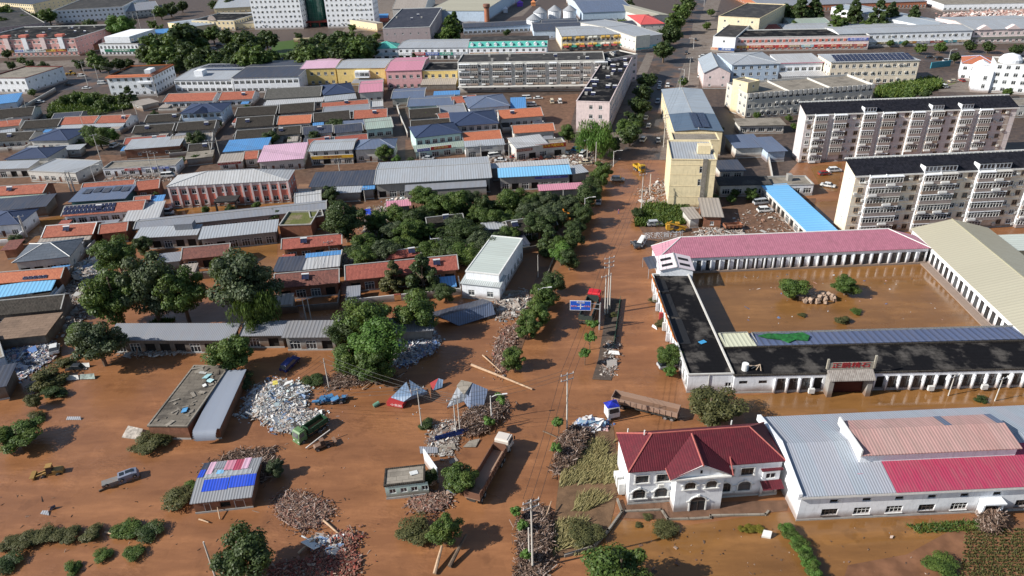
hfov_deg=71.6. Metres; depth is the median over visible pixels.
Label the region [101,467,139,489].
pickup truck
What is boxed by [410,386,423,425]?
utility pole
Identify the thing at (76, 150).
shed
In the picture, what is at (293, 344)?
window
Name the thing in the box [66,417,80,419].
crate row
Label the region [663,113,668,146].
utility pole
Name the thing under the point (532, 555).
utility pole
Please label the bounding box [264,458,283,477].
tree
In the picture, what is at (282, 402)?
rubbish
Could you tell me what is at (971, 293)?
window
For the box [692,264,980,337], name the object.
courtyard water
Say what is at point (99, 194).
workshop
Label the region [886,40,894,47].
tree
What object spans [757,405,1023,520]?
warehouse
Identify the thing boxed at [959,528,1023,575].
crop rows
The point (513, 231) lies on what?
tree
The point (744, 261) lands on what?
window
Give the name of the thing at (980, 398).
shrub
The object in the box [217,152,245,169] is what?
shop
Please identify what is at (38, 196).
power line
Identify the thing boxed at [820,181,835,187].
car
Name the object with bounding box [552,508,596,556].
maize stalks
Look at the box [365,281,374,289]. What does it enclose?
window
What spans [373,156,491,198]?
market shed
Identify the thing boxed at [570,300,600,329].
direction sign
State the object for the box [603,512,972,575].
garden water
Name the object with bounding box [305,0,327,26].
glass atrium
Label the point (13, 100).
shed
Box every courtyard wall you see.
[0,143,31,152]
[0,231,24,245]
[53,284,64,294]
[60,316,65,324]
[84,239,95,253]
[115,126,127,133]
[158,108,185,112]
[169,146,213,157]
[189,271,212,278]
[232,102,253,109]
[273,137,301,144]
[275,289,340,313]
[283,249,342,267]
[345,276,461,304]
[429,235,452,242]
[500,121,544,132]
[523,231,560,252]
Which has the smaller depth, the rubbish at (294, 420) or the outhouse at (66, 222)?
the rubbish at (294, 420)
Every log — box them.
[298,539,313,553]
[306,430,329,448]
[323,519,338,532]
[433,545,442,574]
[448,534,466,567]
[471,364,532,389]
[482,354,500,371]
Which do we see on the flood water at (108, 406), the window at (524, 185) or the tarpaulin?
the tarpaulin
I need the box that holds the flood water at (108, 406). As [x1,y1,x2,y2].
[0,160,1023,575]
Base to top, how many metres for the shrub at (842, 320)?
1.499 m
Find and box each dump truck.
[290,413,328,444]
[464,432,514,503]
[578,288,602,323]
[632,163,646,172]
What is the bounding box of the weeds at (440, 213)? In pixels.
[368,195,575,249]
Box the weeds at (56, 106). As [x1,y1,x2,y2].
[45,90,132,117]
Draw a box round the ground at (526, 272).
[0,0,1023,296]
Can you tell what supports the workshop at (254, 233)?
on the ground at (526, 272)
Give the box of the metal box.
[762,530,771,538]
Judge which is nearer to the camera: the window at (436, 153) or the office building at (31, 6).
the window at (436, 153)
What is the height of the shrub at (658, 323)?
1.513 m
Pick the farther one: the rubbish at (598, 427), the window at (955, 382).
the window at (955, 382)
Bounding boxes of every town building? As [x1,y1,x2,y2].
[0,106,42,120]
[0,119,26,131]
[8,6,22,10]
[51,111,87,118]
[93,38,101,50]
[126,1,157,18]
[155,28,168,33]
[213,0,251,13]
[349,19,382,31]
[379,13,388,22]
[392,0,434,16]
[618,20,636,25]
[765,24,781,28]
[1012,98,1023,117]
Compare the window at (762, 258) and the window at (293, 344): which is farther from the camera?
the window at (762, 258)
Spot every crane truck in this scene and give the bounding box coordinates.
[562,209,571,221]
[665,221,686,232]
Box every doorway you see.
[11,171,17,176]
[145,344,156,350]
[153,241,161,247]
[160,344,170,350]
[175,344,185,350]
[176,240,184,246]
[188,239,196,245]
[203,260,210,266]
[220,501,230,505]
[268,338,279,345]
[322,341,332,347]
[323,159,330,163]
[325,287,335,294]
[379,191,386,197]
[481,151,488,155]
[512,183,518,189]
[529,152,535,158]
[531,182,537,188]
[554,150,560,155]
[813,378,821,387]
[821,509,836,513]
[853,507,868,512]
[874,376,884,386]
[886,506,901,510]
[918,504,933,509]
[936,375,946,385]
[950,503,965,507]
[999,373,1008,383]
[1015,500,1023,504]
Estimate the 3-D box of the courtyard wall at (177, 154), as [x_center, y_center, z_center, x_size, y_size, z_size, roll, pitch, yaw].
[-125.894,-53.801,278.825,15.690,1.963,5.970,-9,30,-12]
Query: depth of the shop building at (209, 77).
368.65 m
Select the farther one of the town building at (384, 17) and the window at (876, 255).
the town building at (384, 17)
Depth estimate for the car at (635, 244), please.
192.00 m
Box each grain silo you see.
[526,14,540,31]
[533,7,546,18]
[548,5,560,18]
[563,5,575,17]
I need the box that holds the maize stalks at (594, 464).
[559,434,618,511]
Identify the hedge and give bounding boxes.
[778,522,795,531]
[781,527,798,539]
[789,534,806,547]
[790,536,810,552]
[794,544,813,556]
[798,549,811,561]
[800,555,820,568]
[804,560,819,575]
[808,567,823,575]
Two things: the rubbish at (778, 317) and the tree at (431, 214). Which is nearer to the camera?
the rubbish at (778, 317)
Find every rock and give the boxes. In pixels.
[808,296,813,303]
[814,298,820,303]
[823,297,827,303]
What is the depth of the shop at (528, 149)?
259.71 m
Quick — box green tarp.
[758,332,809,342]
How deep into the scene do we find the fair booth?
612.98 m
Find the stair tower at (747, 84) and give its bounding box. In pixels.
[729,77,759,113]
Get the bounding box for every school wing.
[651,228,930,272]
[651,273,733,392]
[723,340,1023,396]
[911,218,1023,334]
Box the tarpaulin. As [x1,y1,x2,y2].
[122,426,143,438]
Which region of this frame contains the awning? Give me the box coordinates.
[642,255,656,278]
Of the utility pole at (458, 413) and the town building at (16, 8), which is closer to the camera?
the utility pole at (458, 413)
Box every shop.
[102,158,184,177]
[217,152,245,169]
[223,137,271,153]
[257,142,308,169]
[281,320,338,350]
[308,138,357,165]
[353,138,397,162]
[409,122,464,158]
[464,138,504,156]
[507,134,547,159]
[535,138,565,155]
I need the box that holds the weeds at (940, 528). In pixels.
[905,517,1003,534]
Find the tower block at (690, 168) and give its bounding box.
[664,140,716,208]
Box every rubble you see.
[56,276,97,337]
[92,173,181,180]
[116,348,191,358]
[261,524,375,575]
[268,483,341,537]
[341,246,378,267]
[358,203,392,238]
[402,486,458,518]
[424,415,461,463]
[461,150,619,165]
[487,319,520,381]
[490,288,531,323]
[519,155,562,160]
[599,335,623,376]
[634,178,666,205]
[692,221,748,235]
[733,211,792,232]
[935,9,1023,16]
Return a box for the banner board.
[428,427,468,441]
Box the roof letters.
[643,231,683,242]
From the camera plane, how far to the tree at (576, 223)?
196.02 m
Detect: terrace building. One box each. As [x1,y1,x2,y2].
[299,58,345,85]
[336,58,393,85]
[385,56,429,89]
[420,62,458,91]
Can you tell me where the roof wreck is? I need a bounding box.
[430,378,442,390]
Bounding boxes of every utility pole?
[14,216,27,236]
[63,171,75,191]
[203,541,215,575]
[296,297,312,319]
[323,359,328,386]
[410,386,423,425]
[446,396,459,431]
[457,396,460,428]
[522,497,539,566]
[528,527,530,560]
[561,371,573,430]
[601,274,610,314]
[604,257,613,313]
[609,273,611,308]
[640,173,646,207]
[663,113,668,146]
[948,373,959,395]
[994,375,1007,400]
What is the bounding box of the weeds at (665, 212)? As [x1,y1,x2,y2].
[631,199,689,226]
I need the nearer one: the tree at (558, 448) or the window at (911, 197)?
the tree at (558, 448)
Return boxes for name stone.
[293,38,308,41]
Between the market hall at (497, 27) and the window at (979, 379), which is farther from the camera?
the market hall at (497, 27)
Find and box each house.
[0,131,42,148]
[0,183,56,195]
[0,266,71,288]
[0,293,73,320]
[0,343,7,364]
[20,118,62,130]
[40,221,104,241]
[56,115,124,128]
[60,199,151,222]
[81,179,138,191]
[95,114,138,128]
[98,221,132,241]
[123,135,169,145]
[132,123,177,136]
[133,195,153,200]
[134,178,163,195]
[144,113,182,124]
[162,92,220,108]
[170,132,215,151]
[175,120,220,134]
[180,243,233,268]
[187,142,214,151]
[218,90,259,105]
[234,105,280,118]
[234,115,277,129]
[234,128,273,139]
[243,150,261,166]
[264,86,322,100]
[274,125,302,142]
[274,268,341,298]
[276,114,314,126]
[278,210,318,237]
[279,102,316,115]
[281,233,342,255]
[302,124,332,138]
[307,136,330,144]
[308,209,324,229]
[313,110,350,124]
[321,99,368,107]
[333,123,362,135]
[334,133,367,139]
[344,254,458,290]
[353,108,387,119]
[358,80,383,101]
[385,247,420,260]
[407,94,454,108]
[409,107,439,119]
[410,118,449,125]
[425,213,463,227]
[436,112,449,117]
[450,94,475,107]
[461,129,501,141]
[496,107,543,125]
[502,216,557,239]
[510,123,555,137]
[627,14,663,31]
[656,252,694,278]
[697,52,730,88]
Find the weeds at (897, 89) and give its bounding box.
[873,75,953,97]
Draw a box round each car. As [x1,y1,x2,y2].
[49,343,60,354]
[65,363,88,370]
[109,142,119,147]
[279,355,300,372]
[422,155,434,159]
[494,157,506,161]
[543,154,554,158]
[579,159,591,163]
[595,199,601,204]
[610,175,624,181]
[630,240,641,248]
[639,136,646,141]
[647,219,663,226]
[656,362,678,369]
[756,205,773,212]
[817,170,830,175]
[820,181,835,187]
[826,166,841,172]
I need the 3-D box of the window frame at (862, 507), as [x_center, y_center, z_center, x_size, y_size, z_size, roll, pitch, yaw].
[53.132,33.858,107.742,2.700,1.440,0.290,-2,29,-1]
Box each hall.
[167,12,252,30]
[382,7,442,43]
[435,0,520,22]
[460,274,506,300]
[462,20,530,34]
[465,235,522,288]
[566,0,668,25]
[568,0,629,19]
[736,0,926,10]
[830,4,946,24]
[926,0,1023,11]
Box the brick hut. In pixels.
[147,365,228,439]
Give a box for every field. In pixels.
[552,427,617,559]
[845,522,1023,575]
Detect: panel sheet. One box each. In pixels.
[40,510,48,514]
[419,446,437,453]
[608,350,619,354]
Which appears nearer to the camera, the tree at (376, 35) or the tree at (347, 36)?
the tree at (347, 36)
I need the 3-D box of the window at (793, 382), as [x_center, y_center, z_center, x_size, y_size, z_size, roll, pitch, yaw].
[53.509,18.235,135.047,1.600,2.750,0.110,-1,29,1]
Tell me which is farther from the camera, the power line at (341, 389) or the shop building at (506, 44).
the shop building at (506, 44)
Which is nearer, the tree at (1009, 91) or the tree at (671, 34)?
the tree at (1009, 91)
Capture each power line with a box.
[15,172,64,215]
[65,151,143,172]
[210,140,329,158]
[259,384,418,396]
[263,358,322,393]
[322,356,449,401]
[339,151,416,159]
[417,387,452,402]
[453,372,566,401]
[516,139,582,144]
[523,374,573,500]
[561,257,613,371]
[606,176,643,255]
[640,115,668,173]
[954,372,1003,383]
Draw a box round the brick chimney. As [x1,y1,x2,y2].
[483,3,489,21]
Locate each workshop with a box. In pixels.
[28,158,103,183]
[68,184,137,204]
[114,323,240,352]
[123,137,183,158]
[133,200,326,230]
[133,219,202,249]
[198,219,278,247]
[239,320,288,347]
[308,170,376,195]
[360,317,433,341]
[661,87,723,154]
[715,176,771,196]
[734,117,785,133]
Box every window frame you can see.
[820,509,837,516]
[852,507,869,514]
[884,506,901,513]
[917,505,934,511]
[949,503,966,510]
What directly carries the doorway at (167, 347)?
in the workshop at (188, 337)
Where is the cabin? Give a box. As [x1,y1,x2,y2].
[383,464,428,499]
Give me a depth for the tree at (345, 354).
141.15 m
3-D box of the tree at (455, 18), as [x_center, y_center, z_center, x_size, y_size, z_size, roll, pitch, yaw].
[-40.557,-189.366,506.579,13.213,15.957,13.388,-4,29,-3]
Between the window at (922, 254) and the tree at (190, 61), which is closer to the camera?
the window at (922, 254)
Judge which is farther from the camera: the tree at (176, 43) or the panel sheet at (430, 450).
the tree at (176, 43)
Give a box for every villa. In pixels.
[0,208,39,237]
[4,146,68,164]
[11,237,85,269]
[29,128,83,146]
[179,102,233,123]
[320,82,356,101]
[449,109,498,134]
[464,93,510,116]
[613,420,785,511]
[958,55,991,80]
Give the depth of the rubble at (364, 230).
217.32 m
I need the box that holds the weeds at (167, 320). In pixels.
[149,316,175,322]
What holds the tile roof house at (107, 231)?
on the ground at (526, 272)
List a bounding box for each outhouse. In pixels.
[31,284,57,296]
[59,220,71,223]
[110,126,123,129]
[159,104,172,108]
[169,146,182,152]
[181,263,199,272]
[273,293,294,306]
[274,137,283,143]
[287,136,298,142]
[346,285,360,298]
[439,276,456,287]
[501,123,509,127]
[517,235,529,246]
[532,120,542,123]
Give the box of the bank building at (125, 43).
[98,29,160,55]
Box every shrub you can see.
[0,534,20,552]
[0,548,24,575]
[9,529,40,551]
[24,363,69,392]
[26,410,45,419]
[32,522,60,544]
[40,385,68,398]
[49,523,81,544]
[53,357,76,367]
[63,559,82,575]
[78,522,103,542]
[92,546,114,563]
[108,516,141,539]
[122,543,145,561]
[126,443,147,452]
[133,518,165,543]
[134,430,173,455]
[159,484,193,511]
[183,480,195,492]
[235,367,254,389]
[300,373,323,385]
[394,511,429,546]
[418,417,432,430]
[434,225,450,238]
[567,517,606,548]
[609,312,617,317]
[635,521,642,527]
[642,513,652,521]
[652,518,679,538]
[655,318,663,327]
[737,525,746,531]
[744,523,755,532]
[753,524,764,533]
[834,316,851,323]
[850,307,862,314]
[920,550,960,575]
[973,395,988,403]
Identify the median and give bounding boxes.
[592,299,621,379]
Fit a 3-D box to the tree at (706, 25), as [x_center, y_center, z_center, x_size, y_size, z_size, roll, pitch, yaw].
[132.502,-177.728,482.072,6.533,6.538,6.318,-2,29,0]
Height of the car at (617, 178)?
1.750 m
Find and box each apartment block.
[457,51,607,91]
[576,58,631,131]
[604,50,637,81]
[792,94,1019,162]
[833,149,1023,232]
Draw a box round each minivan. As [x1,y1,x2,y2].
[97,80,106,84]
[160,171,175,177]
[164,208,173,214]
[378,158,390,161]
[488,152,500,157]
[522,95,531,98]
[527,101,536,106]
[579,149,586,156]
[637,235,647,246]
[752,197,768,205]
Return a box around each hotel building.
[716,52,780,82]
[769,53,825,78]
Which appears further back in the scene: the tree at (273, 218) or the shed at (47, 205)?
the shed at (47, 205)
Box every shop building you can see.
[0,25,111,57]
[173,63,245,92]
[231,60,307,92]
[375,41,399,58]
[398,39,469,59]
[468,36,548,53]
[556,26,621,50]
[580,19,661,52]
[711,24,749,51]
[735,28,869,51]
[824,23,973,46]
[935,15,1023,43]
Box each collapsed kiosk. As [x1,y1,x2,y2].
[386,380,426,407]
[447,380,487,408]
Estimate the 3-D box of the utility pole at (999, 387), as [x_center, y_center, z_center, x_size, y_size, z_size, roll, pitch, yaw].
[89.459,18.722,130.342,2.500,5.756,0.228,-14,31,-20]
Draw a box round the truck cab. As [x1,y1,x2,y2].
[603,399,619,418]
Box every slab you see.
[66,375,78,379]
[80,373,94,379]
[438,443,455,451]
[463,439,479,446]
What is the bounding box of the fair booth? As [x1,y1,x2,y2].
[517,0,522,6]
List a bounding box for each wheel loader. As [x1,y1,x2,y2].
[29,463,64,480]
[65,70,75,75]
[313,437,337,451]
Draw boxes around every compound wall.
[21,88,55,106]
[397,106,407,136]
[768,157,772,175]
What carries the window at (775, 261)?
in the school wing at (795, 250)
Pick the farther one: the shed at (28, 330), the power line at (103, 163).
the power line at (103, 163)
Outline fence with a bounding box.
[613,296,620,348]
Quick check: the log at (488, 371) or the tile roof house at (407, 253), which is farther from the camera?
the tile roof house at (407, 253)
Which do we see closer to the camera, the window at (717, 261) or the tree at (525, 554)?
the tree at (525, 554)
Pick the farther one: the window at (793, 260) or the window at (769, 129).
the window at (769, 129)
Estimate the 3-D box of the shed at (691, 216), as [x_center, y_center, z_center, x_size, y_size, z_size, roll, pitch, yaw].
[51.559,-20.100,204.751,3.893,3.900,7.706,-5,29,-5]
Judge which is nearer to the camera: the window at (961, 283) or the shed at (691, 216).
the window at (961, 283)
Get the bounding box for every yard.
[1,155,186,183]
[300,140,612,172]
[343,0,537,32]
[526,94,577,137]
[638,198,815,242]
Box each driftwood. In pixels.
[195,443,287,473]
[244,450,283,487]
[317,365,404,394]
[454,398,516,442]
[509,498,559,575]
[546,416,597,479]
[971,506,1012,536]
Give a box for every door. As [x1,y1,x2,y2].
[203,504,211,510]
[234,500,245,507]
[687,494,708,510]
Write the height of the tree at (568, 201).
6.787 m
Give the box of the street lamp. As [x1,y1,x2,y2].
[490,393,506,415]
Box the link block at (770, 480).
[759,467,783,495]
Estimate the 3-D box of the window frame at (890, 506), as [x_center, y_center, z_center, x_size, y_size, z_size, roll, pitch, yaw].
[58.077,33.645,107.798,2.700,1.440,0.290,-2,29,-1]
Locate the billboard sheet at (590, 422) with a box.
[579,420,605,426]
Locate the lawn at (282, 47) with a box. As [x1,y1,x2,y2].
[271,40,297,58]
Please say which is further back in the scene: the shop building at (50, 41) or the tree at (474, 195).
the shop building at (50, 41)
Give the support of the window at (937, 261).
in the school wing at (976, 272)
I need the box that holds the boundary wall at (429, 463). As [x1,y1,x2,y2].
[423,449,438,482]
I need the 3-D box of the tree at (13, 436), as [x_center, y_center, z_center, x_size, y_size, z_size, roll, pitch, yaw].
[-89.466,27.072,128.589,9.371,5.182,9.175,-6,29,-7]
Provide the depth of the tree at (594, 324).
152.67 m
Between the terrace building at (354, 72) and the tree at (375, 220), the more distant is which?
the terrace building at (354, 72)
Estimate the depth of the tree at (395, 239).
190.19 m
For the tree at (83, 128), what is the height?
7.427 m
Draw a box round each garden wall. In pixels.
[503,290,518,294]
[564,498,622,557]
[624,508,687,520]
[688,510,769,519]
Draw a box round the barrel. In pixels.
[372,401,379,407]
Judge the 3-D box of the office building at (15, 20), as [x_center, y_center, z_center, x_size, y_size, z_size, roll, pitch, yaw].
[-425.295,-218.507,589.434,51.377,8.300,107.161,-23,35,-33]
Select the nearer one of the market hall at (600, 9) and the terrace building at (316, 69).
the terrace building at (316, 69)
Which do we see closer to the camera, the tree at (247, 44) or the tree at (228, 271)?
the tree at (228, 271)
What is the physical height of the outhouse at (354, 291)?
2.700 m
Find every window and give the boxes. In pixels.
[0,172,7,176]
[12,229,18,234]
[78,217,87,222]
[89,216,98,221]
[100,215,108,220]
[111,215,120,219]
[130,344,141,351]
[164,240,173,246]
[189,344,201,351]
[229,240,238,246]
[241,238,250,245]
[249,338,260,346]
[253,237,262,244]
[266,236,274,242]
[289,341,300,348]
[296,289,306,297]
[305,341,316,348]
[311,288,320,295]
[313,159,320,164]
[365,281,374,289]
[389,191,396,196]
[400,190,405,195]
[411,486,417,490]
[432,151,438,156]
[444,150,450,155]
[455,148,461,153]
[468,290,474,295]
[469,152,475,156]
[487,292,493,297]
[502,184,508,189]
[518,154,525,159]
[522,183,528,188]
[539,151,545,156]
[609,60,631,127]
[629,487,648,500]
[636,476,648,482]
[651,487,670,498]
[657,474,668,480]
[681,480,699,490]
[696,260,702,270]
[702,479,720,489]
[705,260,710,269]
[715,260,720,269]
[722,189,729,193]
[722,480,734,493]
[724,259,730,269]
[733,259,739,268]
[735,479,753,492]
[741,468,753,474]
[742,259,748,268]
[751,258,758,268]
[761,258,767,267]
[765,473,775,478]
[767,127,773,131]
[770,257,776,267]
[776,378,785,389]
[779,257,786,266]
[788,378,797,389]
[789,257,795,266]
[798,256,804,265]
[800,378,810,389]
[803,188,810,192]
[807,256,813,265]
[818,255,823,265]
[827,255,832,264]
[836,255,841,264]
[844,254,851,264]
[853,207,858,212]
[853,254,860,263]
[862,254,869,263]
[872,253,879,263]
[881,253,888,262]
[886,376,897,387]
[890,252,897,262]
[899,252,906,261]
[899,376,909,386]
[903,214,909,219]
[909,195,914,200]
[909,252,915,261]
[911,185,916,190]
[911,375,922,386]
[913,175,919,180]
[918,251,925,261]
[924,375,934,386]
[926,250,930,260]
[930,254,934,265]
[934,258,939,269]
[939,262,943,273]
[943,266,948,278]
[948,271,953,283]
[948,374,959,385]
[952,276,957,287]
[957,280,962,292]
[958,202,964,207]
[961,192,967,197]
[961,374,972,385]
[962,285,968,297]
[967,290,973,302]
[972,295,978,308]
[973,374,984,385]
[978,300,984,313]
[983,305,989,318]
[987,374,997,384]
[989,311,995,323]
[996,316,1001,324]
[1008,209,1014,214]
[1011,373,1022,384]
[1017,180,1023,185]
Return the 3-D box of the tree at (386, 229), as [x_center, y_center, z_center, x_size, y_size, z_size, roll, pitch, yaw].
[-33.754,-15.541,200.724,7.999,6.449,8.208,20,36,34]
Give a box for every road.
[0,69,186,95]
[371,51,670,67]
[619,0,705,159]
[678,49,1023,68]
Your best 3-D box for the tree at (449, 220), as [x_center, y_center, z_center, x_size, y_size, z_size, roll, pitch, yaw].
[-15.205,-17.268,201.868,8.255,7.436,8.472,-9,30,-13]
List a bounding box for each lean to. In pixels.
[717,331,756,346]
[749,325,1023,345]
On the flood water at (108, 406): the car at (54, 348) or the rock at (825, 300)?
the car at (54, 348)
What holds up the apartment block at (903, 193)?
on the ground at (526, 272)
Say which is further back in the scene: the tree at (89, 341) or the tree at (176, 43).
the tree at (176, 43)
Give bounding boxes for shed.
[0,92,23,108]
[0,128,15,132]
[0,160,39,177]
[0,193,46,197]
[0,193,57,216]
[0,239,24,259]
[0,279,56,299]
[0,312,62,349]
[0,363,18,399]
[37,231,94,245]
[54,144,85,156]
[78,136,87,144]
[93,219,119,223]
[123,200,165,230]
[131,98,159,110]
[149,194,165,207]
[158,251,183,269]
[185,147,214,165]
[189,457,262,513]
[192,369,245,440]
[264,96,323,107]
[273,255,306,272]
[294,190,321,202]
[302,250,340,270]
[313,122,323,125]
[322,102,370,118]
[335,185,362,201]
[342,120,363,130]
[362,185,374,198]
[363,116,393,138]
[370,99,383,108]
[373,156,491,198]
[386,199,410,210]
[391,87,425,107]
[433,90,459,95]
[433,299,494,325]
[437,102,466,112]
[481,221,505,234]
[490,159,569,180]
[497,165,571,190]
[510,97,525,108]
[531,19,617,39]
[537,182,581,197]
[541,18,577,22]
[569,164,588,182]
[681,207,701,227]
[698,197,723,228]
[715,159,746,176]
[724,134,761,157]
[751,136,787,161]
[760,183,836,231]
[778,22,832,28]
[782,16,829,23]
[843,23,907,26]
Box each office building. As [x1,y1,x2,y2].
[0,0,76,13]
[0,10,45,31]
[0,66,66,93]
[52,0,148,23]
[105,64,175,96]
[191,13,252,30]
[235,19,254,29]
[717,3,785,32]
[724,74,874,117]
[767,173,813,195]
[817,52,920,84]
[968,53,1023,94]
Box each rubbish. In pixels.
[1,467,375,571]
[4,332,64,382]
[71,255,101,281]
[232,373,314,425]
[260,405,331,434]
[301,532,356,557]
[381,195,407,202]
[389,333,444,368]
[574,415,614,432]
[630,527,929,574]
[744,271,942,323]
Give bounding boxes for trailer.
[611,390,680,421]
[723,222,742,231]
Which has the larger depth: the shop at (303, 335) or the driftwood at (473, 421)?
the shop at (303, 335)
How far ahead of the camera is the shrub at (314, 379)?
142.51 m
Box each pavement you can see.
[0,60,138,69]
[503,266,548,370]
[610,53,654,143]
[659,0,720,159]
[688,21,716,52]
[938,79,980,92]
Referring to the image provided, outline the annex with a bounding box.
[671,132,719,157]
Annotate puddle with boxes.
[0,216,65,249]
[166,202,289,215]
[233,244,276,274]
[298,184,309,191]
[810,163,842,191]
[814,201,837,223]
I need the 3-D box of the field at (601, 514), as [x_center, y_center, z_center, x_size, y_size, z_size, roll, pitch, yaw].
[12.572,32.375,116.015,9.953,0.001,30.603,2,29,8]
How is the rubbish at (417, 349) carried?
on the ground at (526, 272)
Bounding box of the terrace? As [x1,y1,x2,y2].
[623,500,787,519]
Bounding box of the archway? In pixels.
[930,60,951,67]
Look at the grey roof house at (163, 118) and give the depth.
310.94 m
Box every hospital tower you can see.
[249,0,308,29]
[324,0,379,27]
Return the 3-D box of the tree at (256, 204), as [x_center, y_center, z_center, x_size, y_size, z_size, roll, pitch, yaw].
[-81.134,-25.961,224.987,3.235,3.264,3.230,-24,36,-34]
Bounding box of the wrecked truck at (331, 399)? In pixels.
[312,393,347,405]
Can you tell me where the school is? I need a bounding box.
[166,169,297,210]
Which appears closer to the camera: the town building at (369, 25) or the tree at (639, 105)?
the tree at (639, 105)
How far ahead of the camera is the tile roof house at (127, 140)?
284.71 m
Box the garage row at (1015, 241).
[998,234,1023,254]
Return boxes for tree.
[0,4,14,12]
[0,49,11,59]
[0,415,45,453]
[3,61,16,69]
[6,234,24,242]
[16,56,25,63]
[22,60,36,65]
[22,393,42,407]
[27,88,36,95]
[30,12,41,20]
[37,8,57,25]
[37,61,49,65]
[46,111,54,117]
[57,94,69,103]
[64,322,87,341]
[65,321,129,366]
[69,93,80,100]
[71,59,86,70]
[76,264,136,324]
[78,94,93,104]
[79,125,86,131]
[80,125,112,149]
[81,19,97,24]
[85,50,95,56]
[85,53,107,71]
[86,232,137,273]
[89,92,101,100]
[93,100,106,109]
[99,59,113,73]
[101,95,114,103]
[104,14,136,34]
[106,128,120,141]
[111,58,124,69]
[113,250,176,322]
[117,92,126,104]
[121,86,138,106]
[123,58,134,66]
[131,236,153,255]
[133,45,149,62]
[137,36,174,53]
[141,33,158,45]
[141,51,165,64]
[146,20,157,28]
[150,264,210,322]
[151,5,167,19]
[155,24,163,28]
[156,46,176,63]
[158,22,197,42]
[161,1,178,16]
[166,57,185,74]
[171,41,194,59]
[173,39,196,49]
[175,1,187,12]
[180,22,201,36]
[183,55,205,70]
[184,130,206,143]
[190,37,209,48]
[191,45,216,58]
[199,29,209,40]
[200,333,253,369]
[201,56,220,64]
[201,205,209,212]
[204,26,219,43]
[205,246,284,307]
[207,0,216,8]
[207,50,231,61]
[208,520,275,575]
[216,28,233,43]
[217,41,244,54]
[220,54,231,63]
[224,204,235,210]
[225,287,282,337]
[229,52,237,63]
[231,32,244,41]
[233,30,267,49]
[233,44,273,65]
[234,42,261,54]
[251,201,260,207]
[256,29,279,49]
[261,130,279,144]
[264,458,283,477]
[268,49,280,59]
[269,208,279,219]
[280,54,296,59]
[286,44,302,59]
[294,32,302,37]
[294,37,319,47]
[294,44,326,62]
[308,130,320,138]
[310,32,322,43]
[314,38,332,51]
[319,31,343,41]
[320,198,367,242]
[321,185,339,204]
[322,318,358,346]
[324,44,355,59]
[325,118,342,134]
[330,39,347,47]
[331,296,392,335]
[332,344,357,375]
[334,30,355,40]
[337,35,361,45]
[343,39,374,58]
[343,242,372,260]
[346,316,408,364]
[347,24,356,30]
[347,244,377,263]
[349,232,376,247]
[351,347,395,384]
[359,35,380,54]
[363,210,388,230]
[371,238,402,260]
[372,32,380,39]
[374,144,393,161]
[378,260,405,293]
[379,220,400,238]
[380,202,402,221]
[385,236,403,246]
[391,155,400,161]
[391,218,427,240]
[392,288,438,327]
[396,238,418,248]
[401,205,428,220]
[403,253,439,296]
[408,185,439,204]
[415,240,439,256]
[421,222,439,236]
[423,193,444,212]
[423,210,435,224]
[424,512,464,545]
[425,468,438,484]
[431,236,469,255]
[432,283,455,301]
[433,32,439,38]
[435,189,471,213]
[438,15,461,38]
[441,461,478,492]
[443,213,472,228]
[445,218,481,239]
[446,241,479,267]
[450,11,463,31]
[465,224,487,238]
[467,190,481,204]
[467,204,484,221]
[468,230,498,249]
[470,194,495,210]
[478,209,503,222]
[483,415,494,434]
[492,231,513,236]
[495,187,526,209]
[495,391,504,406]
[497,210,513,221]
[499,224,521,236]
[500,345,526,370]
[502,29,510,35]
[510,506,520,522]
[512,212,525,219]
[515,201,542,215]
[515,315,542,339]
[516,519,528,530]
[520,197,538,203]
[520,296,551,325]
[520,548,530,559]
[523,212,556,239]
[524,191,539,202]
[530,283,560,308]
[534,202,568,225]
[536,191,555,206]
[536,224,556,257]
[541,270,565,293]
[547,193,560,202]
[548,234,572,248]
[548,240,572,265]
[550,442,562,455]
[551,416,563,432]
[557,194,580,212]
[557,247,579,269]
[558,124,575,142]
[562,226,584,249]
[565,218,586,231]
[569,202,593,223]
[574,118,616,159]
[575,182,602,206]
[578,347,590,364]
[580,542,653,575]
[582,176,602,187]
[584,330,596,348]
[585,320,598,331]
[589,161,613,185]
[610,136,621,152]
[616,118,641,134]
[618,125,642,146]
[623,111,645,127]
[626,96,652,113]
[631,207,643,216]
[632,83,653,100]
[636,72,657,86]
[652,40,675,62]
[656,24,683,45]
[656,343,683,366]
[663,366,676,375]
[664,11,685,27]
[672,2,691,18]
[678,77,688,86]
[679,0,696,10]
[687,384,752,426]
[702,22,710,29]
[706,9,714,14]
[726,195,736,203]
[730,188,739,196]
[744,187,759,201]
[753,112,760,117]
[778,278,812,298]
[784,3,792,16]
[784,115,792,121]
[789,0,811,17]
[790,123,796,129]
[805,0,824,17]
[827,4,848,26]
[830,273,861,294]
[845,0,863,23]
[867,0,891,23]
[883,94,894,97]
[886,1,900,19]
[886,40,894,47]
[903,91,915,97]
[907,4,921,17]
[913,43,927,54]
[918,90,932,96]
[933,41,948,53]
[950,52,960,62]
[963,39,977,51]
[981,41,996,53]
[1002,88,1013,94]
[1008,44,1023,53]
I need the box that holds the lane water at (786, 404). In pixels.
[736,387,1023,423]

